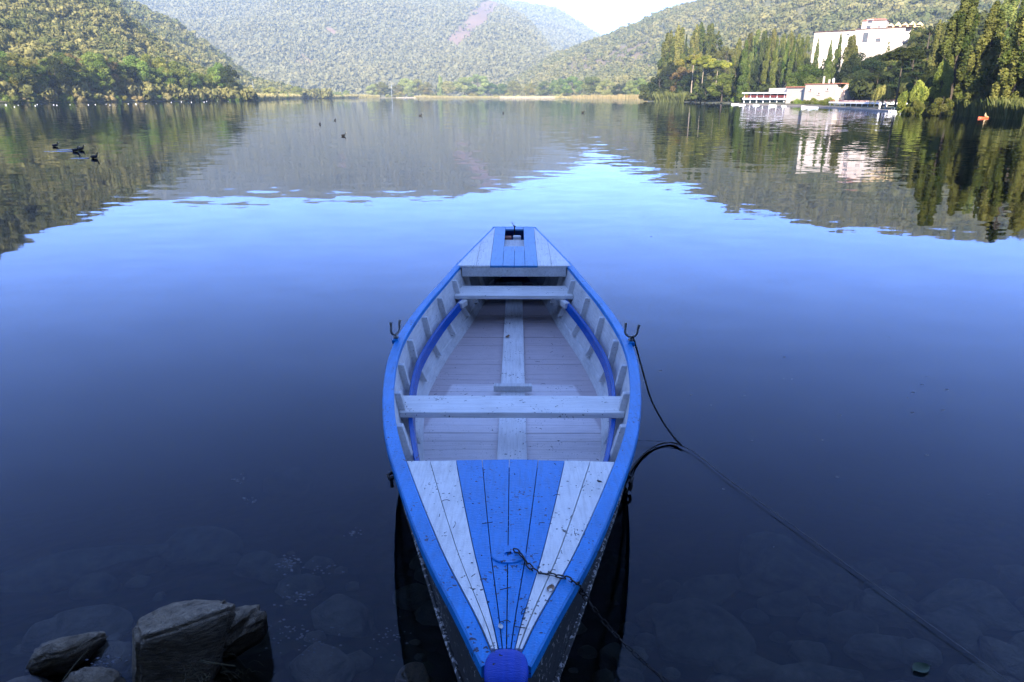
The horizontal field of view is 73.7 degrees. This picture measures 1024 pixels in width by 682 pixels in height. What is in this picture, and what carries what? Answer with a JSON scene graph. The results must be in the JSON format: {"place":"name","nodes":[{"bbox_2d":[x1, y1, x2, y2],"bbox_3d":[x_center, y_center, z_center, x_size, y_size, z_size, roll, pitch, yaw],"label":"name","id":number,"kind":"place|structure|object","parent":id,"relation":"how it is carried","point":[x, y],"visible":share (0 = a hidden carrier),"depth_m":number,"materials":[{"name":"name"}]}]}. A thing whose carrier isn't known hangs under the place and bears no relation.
{"place":"outdoors","nodes":[
{"label":"outdoors","id":0,"kind":"place"},
{"bbox_2d":[0,3,250,101],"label":"hill","id":1,"kind":"structure","parent":0,"point":[129,98],"depth_m":261.08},
{"bbox_2d":[0,56,31,87],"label":"broadleaf tree","id":2,"kind":"object","parent":1,"relation":"on","point":[18,67],"visible":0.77,"depth_m":218.10,"materials":[{"name":"green plant"}]},
{"bbox_2d":[0,52,40,94],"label":"broadleaf tree","id":3,"kind":"object","parent":1,"relation":"on","point":[31,73],"visible":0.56,"depth_m":219.83,"materials":[{"name":"green plant"}]},
{"bbox_2d":[25,64,49,93],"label":"broadleaf tree","id":4,"kind":"object","parent":1,"relation":"on","point":[33,69],"visible":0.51,"depth_m":227.31,"materials":[{"name":"green plant"}]},
{"bbox_2d":[39,56,73,94],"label":"broadleaf tree","id":5,"kind":"object","parent":1,"relation":"on","point":[56,66],"visible":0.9,"depth_m":232.11,"materials":[{"name":"green plant"}]},
{"bbox_2d":[44,52,87,86],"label":"broadleaf tree","id":6,"kind":"object","parent":1,"relation":"on","point":[69,61],"visible":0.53,"depth_m":236.42,"materials":[{"name":"green plant"}]},
{"bbox_2d":[79,52,110,81],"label":"broadleaf tree","id":7,"kind":"object","parent":1,"relation":"on","point":[95,57],"visible":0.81,"depth_m":247.34,"materials":[{"name":"green plant"}]},
{"bbox_2d":[87,69,114,94],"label":"broadleaf tree","id":8,"kind":"object","parent":1,"relation":"on","point":[108,78],"visible":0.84,"depth_m":250.11,"materials":[{"name":"green plant"}]},
{"bbox_2d":[106,57,127,84],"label":"broadleaf tree","id":9,"kind":"object","parent":1,"relation":"on","point":[122,70],"visible":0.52,"depth_m":259.08,"materials":[{"name":"green plant"}]},
{"bbox_2d":[0,0,258,100],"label":"hillside wood","id":10,"kind":"object","parent":1,"relation":"on","point":[31,30],"visible":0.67,"depth_m":304.16,"materials":[{"name":"green plant"}]},
{"bbox_2d":[121,55,150,81],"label":"broadleaf tree","id":11,"kind":"object","parent":1,"relation":"on","point":[127,61],"visible":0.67,"depth_m":269.13,"materials":[{"name":"green plant"}]},
{"bbox_2d":[136,53,170,82],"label":"broadleaf tree","id":12,"kind":"object","parent":1,"relation":"on","point":[161,62],"visible":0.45,"depth_m":279.38,"materials":[{"name":"green plant"}]},
{"bbox_2d":[162,61,190,88],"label":"broadleaf tree","id":13,"kind":"object","parent":1,"relation":"on","point":[176,68],"visible":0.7,"depth_m":285.41,"materials":[{"name":"green plant"}]},
{"bbox_2d":[207,62,234,87],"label":"broadleaf tree","id":14,"kind":"object","parent":1,"relation":"on","point":[215,67],"visible":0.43,"depth_m":304.46,"materials":[{"name":"green plant"}]},
{"bbox_2d":[215,65,239,88],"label":"broadleaf tree","id":15,"kind":"object","parent":1,"relation":"on","point":[228,68],"visible":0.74,"depth_m":304.69,"materials":[{"name":"green plant"}]},
{"bbox_2d":[140,19,328,98],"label":"hill","id":16,"kind":"structure","parent":0,"point":[304,98],"depth_m":581.11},
{"bbox_2d":[114,0,333,98],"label":"hillside wood","id":17,"kind":"object","parent":16,"relation":"on","point":[175,35],"visible":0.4,"depth_m":664.62,"materials":[{"name":"green plant"}]},
{"bbox_2d":[128,0,553,96],"bbox_3d":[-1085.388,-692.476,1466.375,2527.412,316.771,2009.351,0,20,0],"label":"mountain","id":18,"kind":"structure","parent":0,"point":[502,45],"depth_m":1324.03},
{"bbox_2d":[223,97,570,100],"bbox_3d":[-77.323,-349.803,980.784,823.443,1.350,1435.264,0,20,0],"label":"shore","id":19,"kind":"structure","parent":0,"point":[398,97],"depth_m":765.79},
{"bbox_2d":[256,92,379,99],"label":"reed bed","id":20,"kind":"object","parent":19,"relation":"on","point":[265,96],"visible":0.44,"depth_m":520.57,"materials":[{"name":"beige plant"}]},
{"bbox_2d":[397,78,416,96],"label":"broadleaf tree","id":21,"kind":"object","parent":19,"relation":"on","point":[405,89],"visible":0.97,"depth_m":775.00,"materials":[{"name":"green plant"}]},
{"bbox_2d":[453,77,473,94],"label":"broadleaf tree","id":22,"kind":"object","parent":19,"relation":"on","point":[464,81],"visible":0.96,"depth_m":801.62,"materials":[{"name":"green plant"}]},
{"bbox_2d":[466,74,489,94],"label":"broadleaf tree","id":23,"kind":"object","parent":19,"relation":"on","point":[484,84],"visible":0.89,"depth_m":808.21,"materials":[{"name":"green plant"}]},
{"bbox_2d":[561,76,582,95],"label":"broadleaf tree","id":24,"kind":"object","parent":19,"relation":"on","point":[566,87],"visible":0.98,"depth_m":663.72,"materials":[{"name":"green plant"}]},
{"bbox_2d":[580,76,603,94],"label":"broadleaf tree","id":25,"kind":"object","parent":19,"relation":"on","point":[588,82],"visible":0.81,"depth_m":598.49,"materials":[{"name":"green plant"}]},
{"bbox_2d":[572,94,642,98],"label":"reed bed","id":26,"kind":"object","parent":19,"relation":"on","point":[617,96],"visible":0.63,"depth_m":534.61,"materials":[{"name":"beige plant"}]},
{"bbox_2d":[0,171,1023,681],"bbox_3d":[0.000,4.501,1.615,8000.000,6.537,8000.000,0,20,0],"label":"lake bed","id":27,"kind":"object","parent":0,"point":[172,363],"visible":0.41,"depth_m":9.88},
{"bbox_2d":[23,631,108,676],"bbox_3d":[-1.776,1.209,2.726,0.301,0.183,0.289,-7,21,-19],"label":"boulder","id":28,"kind":"object","parent":27,"relation":"on","point":[61,655],"visible":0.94,"depth_m":2.62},
{"bbox_2d":[0,543,168,593],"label":"sunken rock","id":29,"kind":"object","parent":27,"relation":"on","point":[56,572],"visible":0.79,"depth_m":3.85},
{"bbox_2d":[40,604,133,644],"bbox_3d":[-1.962,1.323,3.124,0.422,0.154,0.243,-3,20,-8],"label":"sunken rock","id":30,"kind":"object","parent":27,"relation":"on","point":[109,619],"visible":0.62,"depth_m":3.12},
{"bbox_2d":[64,667,125,681],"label":"boulder","id":31,"kind":"object","parent":27,"relation":"on","point":[94,674],"visible":0.98,"depth_m":2.47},
{"bbox_2d":[131,599,267,681],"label":"boulder","id":32,"kind":"object","parent":27,"relation":"on","point":[168,640],"visible":0.99,"depth_m":2.48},
{"bbox_2d":[157,525,242,568],"bbox_3d":[-1.923,1.295,4.171,0.528,0.177,0.355,0,20,-1],"label":"sunken rock","id":33,"kind":"object","parent":27,"relation":"on","point":[195,545],"visible":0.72,"depth_m":4.14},
{"bbox_2d":[289,642,355,681],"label":"sunken rock","id":34,"kind":"object","parent":27,"relation":"on","point":[320,664],"visible":0.99,"depth_m":2.80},
{"bbox_2d":[311,594,373,637],"bbox_3d":[-0.811,1.331,3.295,0.310,0.139,0.304,0,20,1],"label":"sunken rock","id":35,"kind":"object","parent":27,"relation":"on","point":[353,618],"visible":0.92,"depth_m":3.22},
{"bbox_2d":[395,662,429,681],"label":"boulder","id":36,"kind":"object","parent":27,"relation":"on","point":[413,672],"visible":1,"depth_m":2.67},
{"bbox_2d":[7,550,1023,681],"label":"cobbles","id":37,"kind":"object","parent":27,"relation":"on","point":[841,590],"visible":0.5,"depth_m":3.46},
{"bbox_2d":[598,642,645,672],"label":"sunken rock","id":38,"kind":"object","parent":27,"relation":"on","point":[613,656],"visible":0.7,"depth_m":3.12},
{"bbox_2d":[650,597,755,665],"bbox_3d":[0.946,1.468,3.358,0.482,0.146,0.510,0,20,1],"label":"sunken rock","id":39,"kind":"object","parent":27,"relation":"on","point":[692,630],"visible":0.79,"depth_m":3.32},
{"bbox_2d":[671,574,741,605],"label":"sunken rock","id":40,"kind":"object","parent":27,"relation":"on","point":[719,589],"visible":0.77,"depth_m":3.83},
{"bbox_2d":[727,653,780,681],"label":"sunken rock","id":41,"kind":"object","parent":27,"relation":"on","point":[752,667],"visible":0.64,"depth_m":2.98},
{"bbox_2d":[757,588,809,616],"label":"sunken rock","id":42,"kind":"object","parent":27,"relation":"on","point":[791,602],"visible":0.76,"depth_m":3.69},
{"bbox_2d":[738,531,850,595],"bbox_3d":[1.716,1.358,4.128,0.656,0.189,0.584,5,20,12],"label":"sunken rock","id":43,"kind":"object","parent":27,"relation":"on","point":[785,563],"visible":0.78,"depth_m":4.06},
{"bbox_2d":[797,661,863,681],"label":"sunken rock","id":44,"kind":"object","parent":27,"relation":"on","point":[826,673],"visible":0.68,"depth_m":2.96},
{"bbox_2d":[843,633,908,669],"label":"sunken rock","id":45,"kind":"object","parent":27,"relation":"on","point":[876,651],"visible":0.85,"depth_m":3.08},
{"bbox_2d":[854,586,921,628],"bbox_3d":[1.955,1.398,3.536,0.350,0.172,0.332,8,21,20],"label":"sunken rock","id":46,"kind":"object","parent":27,"relation":"on","point":[878,606],"visible":0.66,"depth_m":3.46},
{"bbox_2d":[907,604,982,653],"bbox_3d":[2.101,1.388,3.221,0.295,0.147,0.294,-8,21,-21],"label":"sunken rock","id":47,"kind":"object","parent":27,"relation":"on","point":[957,625],"visible":0.73,"depth_m":3.20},
{"bbox_2d":[915,578,1023,630],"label":"sunken rock","id":48,"kind":"object","parent":27,"relation":"on","point":[988,606],"visible":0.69,"depth_m":3.36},
{"bbox_2d":[977,635,1023,681],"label":"sunken rock","id":49,"kind":"object","parent":27,"relation":"on","point":[1001,657],"visible":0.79,"depth_m":2.89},
{"bbox_2d":[0,98,1023,203],"bbox_3d":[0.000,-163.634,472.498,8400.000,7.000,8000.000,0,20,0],"label":"water","id":50,"kind":"structure","parent":0,"point":[173,145],"depth_m":30.70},
{"bbox_2d":[382,222,640,681],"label":"rowing boat","id":51,"kind":"object","parent":50,"relation":"on","point":[533,294],"visible":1,"depth_m":3.80,"materials":[{"name":"paint"}]},
{"bbox_2d":[513,548,669,681],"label":"mooring chain","id":52,"kind":"object","parent":51,"relation":"hanging from","point":[581,590],"visible":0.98,"depth_m":2.19,"materials":[{"name":"metal"}]},
{"bbox_2d":[627,336,682,490],"bbox_3d":[0.825,0.422,4.032,0.392,0.568,1.053,5,20,15],"label":"mooring rope","id":53,"kind":"object","parent":51,"relation":"attached to","point":[643,454],"visible":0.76,"depth_m":4.33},
{"bbox_2d":[741,103,896,111],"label":"quay","id":54,"kind":"structure","parent":50,"relation":"in","point":[885,110],"depth_m":122.92,"materials":[{"name":"concrete"}]},
{"bbox_2d":[638,440,1009,681],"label":"mooring line","id":55,"kind":"object","parent":50,"relation":"on","point":[846,564],"visible":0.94,"depth_m":3.11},
{"bbox_2d":[905,100,924,114],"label":"shrub","id":56,"kind":"object","parent":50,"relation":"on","point":[918,106],"visible":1,"depth_m":78.98,"materials":[{"name":"green plant"}]},
{"bbox_2d":[926,96,956,115],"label":"shrub","id":57,"kind":"object","parent":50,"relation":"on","point":[937,105],"visible":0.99,"depth_m":75.26,"materials":[{"name":"green plant"}]},
{"bbox_2d":[946,96,1023,119],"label":"reed bed","id":58,"kind":"object","parent":50,"relation":"on","point":[1008,108],"visible":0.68,"depth_m":66.61,"materials":[{"name":"green plant"}]},
{"bbox_2d":[489,0,601,50],"bbox_3d":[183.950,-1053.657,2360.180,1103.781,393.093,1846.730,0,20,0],"label":"mountain","id":59,"kind":"structure","parent":0,"point":[555,18],"depth_m":2473.01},
{"bbox_2d":[512,0,695,34],"label":"sky","id":60,"kind":"structure","parent":0,"point":[602,16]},
{"bbox_2d":[499,0,1019,96],"bbox_3d":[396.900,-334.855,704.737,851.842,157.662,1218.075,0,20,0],"label":"hill","id":61,"kind":"structure","parent":0,"point":[800,10],"depth_m":822.07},
{"bbox_2d":[495,0,1021,96],"bbox_3d":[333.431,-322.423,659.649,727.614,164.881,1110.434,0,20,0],"label":"hillside wood","id":62,"kind":"object","parent":61,"relation":"on","point":[745,23],"visible":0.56,"depth_m":722.28,"materials":[{"name":"green plant"}]},
{"bbox_2d":[644,23,983,109],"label":"promontory","id":63,"kind":"structure","parent":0,"point":[857,106],"depth_m":147.88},
{"bbox_2d":[648,74,670,92],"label":"broadleaf tree","id":64,"kind":"object","parent":63,"relation":"on","point":[657,79],"visible":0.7,"depth_m":274.15,"materials":[{"name":"green plant"}]},
{"bbox_2d":[655,30,674,87],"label":"poplar tree","id":65,"kind":"object","parent":63,"relation":"on","point":[666,54],"visible":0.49,"depth_m":276.92,"materials":[{"name":"green plant"}]},
{"bbox_2d":[658,61,678,88],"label":"broadleaf tree","id":66,"kind":"object","parent":63,"relation":"on","point":[667,70],"visible":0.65,"depth_m":274.00,"materials":[{"name":"green plant"}]},
{"bbox_2d":[652,91,686,101],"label":"reed bed","id":67,"kind":"object","parent":63,"relation":"on","point":[671,97],"visible":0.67,"depth_m":248.00,"materials":[{"name":"green plant"}]},
{"bbox_2d":[668,24,685,86],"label":"poplar tree","id":68,"kind":"object","parent":63,"relation":"on","point":[679,39],"visible":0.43,"depth_m":275.58,"materials":[{"name":"green plant"}]},
{"bbox_2d":[669,66,697,92],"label":"broadleaf tree","id":69,"kind":"object","parent":63,"relation":"on","point":[681,73],"visible":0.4,"depth_m":249.12,"materials":[{"name":"orange plant"}]},
{"bbox_2d":[685,24,701,82],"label":"poplar tree","id":70,"kind":"object","parent":63,"relation":"on","point":[693,49],"visible":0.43,"depth_m":279.42,"materials":[{"name":"green plant"}]},
{"bbox_2d":[682,70,705,100],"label":"broadleaf tree","id":71,"kind":"object","parent":63,"relation":"on","point":[689,77],"visible":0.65,"depth_m":241.90,"materials":[{"name":"green plant"}]},
{"bbox_2d":[693,22,705,77],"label":"poplar tree","id":72,"kind":"object","parent":63,"relation":"on","point":[702,34],"visible":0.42,"depth_m":279.29,"materials":[{"name":"green plant"}]},
{"bbox_2d":[691,55,716,102],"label":"umbrella pine","id":73,"kind":"object","parent":63,"relation":"on","point":[702,60],"visible":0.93,"depth_m":224.26,"materials":[{"name":"green plant"}]},
{"bbox_2d":[699,23,716,80],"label":"poplar tree","id":74,"kind":"object","parent":63,"relation":"on","point":[710,39],"visible":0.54,"depth_m":275.56,"materials":[{"name":"green plant"}]},
{"bbox_2d":[706,31,722,80],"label":"tree","id":75,"kind":"object","parent":63,"relation":"on","point":[711,72],"visible":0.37,"depth_m":266.17,"materials":[{"name":"green plant"}]},
{"bbox_2d":[703,60,731,82],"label":"umbrella pine","id":76,"kind":"object","parent":63,"relation":"on","point":[720,64],"visible":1,"depth_m":221.61,"materials":[{"name":"green plant"}]},
{"bbox_2d":[707,73,735,101],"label":"broadleaf tree","id":77,"kind":"object","parent":63,"relation":"on","point":[722,79],"visible":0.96,"depth_m":204.40,"materials":[{"name":"green plant"}]},
{"bbox_2d":[713,46,734,75],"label":"broadleaf tree","id":78,"kind":"object","parent":63,"relation":"on","point":[723,53],"visible":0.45,"depth_m":262.33,"materials":[{"name":"green plant"}]},
{"bbox_2d":[728,38,743,83],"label":"poplar tree","id":79,"kind":"object","parent":63,"relation":"on","point":[736,56],"visible":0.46,"depth_m":231.23,"materials":[{"name":"green plant"}]},
{"bbox_2d":[736,39,749,103],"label":"cypress tree","id":80,"kind":"object","parent":63,"relation":"on","point":[742,84],"visible":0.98,"depth_m":189.56,"materials":[{"name":"green plant"}]},
{"bbox_2d":[749,29,760,65],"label":"poplar tree","id":81,"kind":"object","parent":63,"relation":"on","point":[753,55],"visible":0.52,"depth_m":251.23,"materials":[{"name":"green plant"}]},
{"bbox_2d":[756,30,768,63],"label":"poplar tree","id":82,"kind":"object","parent":63,"relation":"on","point":[764,40],"visible":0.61,"depth_m":248.21,"materials":[{"name":"green plant"}]},
{"bbox_2d":[757,36,770,83],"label":"cypress tree","id":83,"kind":"object","parent":63,"relation":"on","point":[765,67],"visible":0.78,"depth_m":197.68,"materials":[{"name":"green plant"}]},
{"bbox_2d":[742,88,786,102],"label":"lakeside pavilion","id":84,"kind":"structure","parent":63,"relation":"on","point":[775,95],"depth_m":181.06,"materials":[{"name":"white paint"}]},
{"bbox_2d":[768,35,778,85],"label":"cypress tree","id":85,"kind":"object","parent":63,"relation":"on","point":[772,72],"visible":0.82,"depth_m":193.58,"materials":[{"name":"green plant"}]},
{"bbox_2d":[779,35,789,87],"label":"cypress tree","id":86,"kind":"object","parent":63,"relation":"on","point":[785,61],"visible":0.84,"depth_m":189.29,"materials":[{"name":"green plant"}]},
{"bbox_2d":[784,36,795,87],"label":"cypress tree","id":87,"kind":"object","parent":63,"relation":"on","point":[790,64],"visible":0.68,"depth_m":185.12,"materials":[{"name":"green plant"}]},
{"bbox_2d":[788,64,821,86],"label":"broadleaf tree","id":88,"kind":"object","parent":63,"relation":"on","point":[805,75],"visible":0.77,"depth_m":168.22,"materials":[{"name":"green plant"}]},
{"bbox_2d":[785,76,865,103],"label":"lakeside house","id":89,"kind":"structure","parent":63,"relation":"on","point":[823,91],"depth_m":152.01,"materials":[{"name":"white paint"}]},
{"bbox_2d":[819,39,832,82],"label":"cypress tree","id":90,"kind":"object","parent":63,"relation":"on","point":[828,65],"visible":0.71,"depth_m":172.59,"materials":[{"name":"green plant"}]},
{"bbox_2d":[638,2,1019,103],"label":"understory","id":91,"kind":"object","parent":63,"relation":"on","point":[861,87],"visible":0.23,"depth_m":167.67,"materials":[{"name":"green plant"}]},
{"bbox_2d":[831,33,841,82],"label":"cypress tree","id":92,"kind":"object","parent":63,"relation":"on","point":[836,61],"visible":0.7,"depth_m":173.26,"materials":[{"name":"green plant"}]},
{"bbox_2d":[836,34,858,82],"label":"poplar tree","id":93,"kind":"object","parent":63,"relation":"on","point":[851,48],"visible":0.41,"depth_m":166.96,"materials":[{"name":"green plant"}]},
{"bbox_2d":[838,52,872,79],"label":"broadleaf tree","id":94,"kind":"object","parent":63,"relation":"on","point":[852,63],"visible":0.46,"depth_m":163.79,"materials":[{"name":"green plant"}]},
{"bbox_2d":[829,100,897,106],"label":"boats","id":95,"kind":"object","parent":63,"relation":"on","point":[856,102],"depth_m":120.77,"materials":[{"name":"white paint"}]},
{"bbox_2d":[811,18,923,69],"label":"hillside building","id":96,"kind":"structure","parent":63,"relation":"on","point":[874,37],"depth_m":205.40,"materials":[{"name":"white paint"}]},
{"bbox_2d":[851,58,885,79],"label":"broadleaf tree","id":97,"kind":"object","parent":63,"relation":"on","point":[870,64],"visible":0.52,"depth_m":153.79,"materials":[{"name":"green plant"}]},
{"bbox_2d":[869,84,895,107],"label":"willow tree","id":98,"kind":"object","parent":63,"relation":"on","point":[884,91],"visible":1,"depth_m":103.11,"materials":[{"name":"green plant"}]},
{"bbox_2d":[881,46,926,106],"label":"umbrella pine","id":99,"kind":"object","parent":63,"relation":"on","point":[902,54],"visible":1,"depth_m":98.63,"materials":[{"name":"green plant"}]},
{"bbox_2d":[886,46,926,94],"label":"cedar tree","id":100,"kind":"object","parent":63,"relation":"on","point":[906,68],"visible":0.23,"depth_m":121.91,"materials":[{"name":"green plant"}]},
{"bbox_2d":[894,70,921,94],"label":"broadleaf tree","id":101,"kind":"object","parent":63,"relation":"on","point":[910,76],"visible":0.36,"depth_m":122.39,"materials":[{"name":"green plant"}]},
{"bbox_2d":[896,78,928,114],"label":"shrub","id":102,"kind":"object","parent":63,"relation":"on","point":[913,96],"visible":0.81,"depth_m":80.27,"materials":[{"name":"green plant"}]},
{"bbox_2d":[906,25,931,48],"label":"broadleaf tree","id":103,"kind":"object","parent":63,"relation":"on","point":[917,34],"visible":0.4,"depth_m":172.21,"materials":[{"name":"green plant"}]},
{"bbox_2d":[911,25,935,71],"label":"cedar tree","id":104,"kind":"object","parent":63,"relation":"on","point":[923,39],"visible":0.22,"depth_m":131.72,"materials":[{"name":"green plant"}]},
{"bbox_2d":[918,19,945,78],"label":"poplar tree","id":105,"kind":"object","parent":63,"relation":"on","point":[938,37],"visible":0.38,"depth_m":119.10,"materials":[{"name":"green plant"}]},
{"bbox_2d":[929,60,953,102],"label":"broadleaf tree","id":106,"kind":"object","parent":63,"relation":"on","point":[948,74],"visible":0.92,"depth_m":79.98,"materials":[{"name":"green plant"}]},
{"bbox_2d":[934,0,980,103],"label":"poplar tree","id":107,"kind":"object","parent":63,"relation":"on","point":[961,27],"visible":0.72,"depth_m":81.25,"materials":[{"name":"green plant"}]},
{"bbox_2d":[963,0,1010,107],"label":"poplar tree","id":108,"kind":"object","parent":63,"relation":"on","point":[990,40],"visible":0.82,"depth_m":70.92,"materials":[{"name":"green plant"}]},
{"bbox_2d":[988,14,1023,109],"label":"poplar tree","id":109,"kind":"object","parent":63,"relation":"on","point":[1006,84],"visible":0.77,"depth_m":65.77,"materials":[{"name":"green plant"}]},
{"bbox_2d":[999,0,1020,39],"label":"poplar tree","id":110,"kind":"object","parent":63,"relation":"on","point":[1009,7],"visible":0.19,"depth_m":112.81,"materials":[{"name":"green plant"}]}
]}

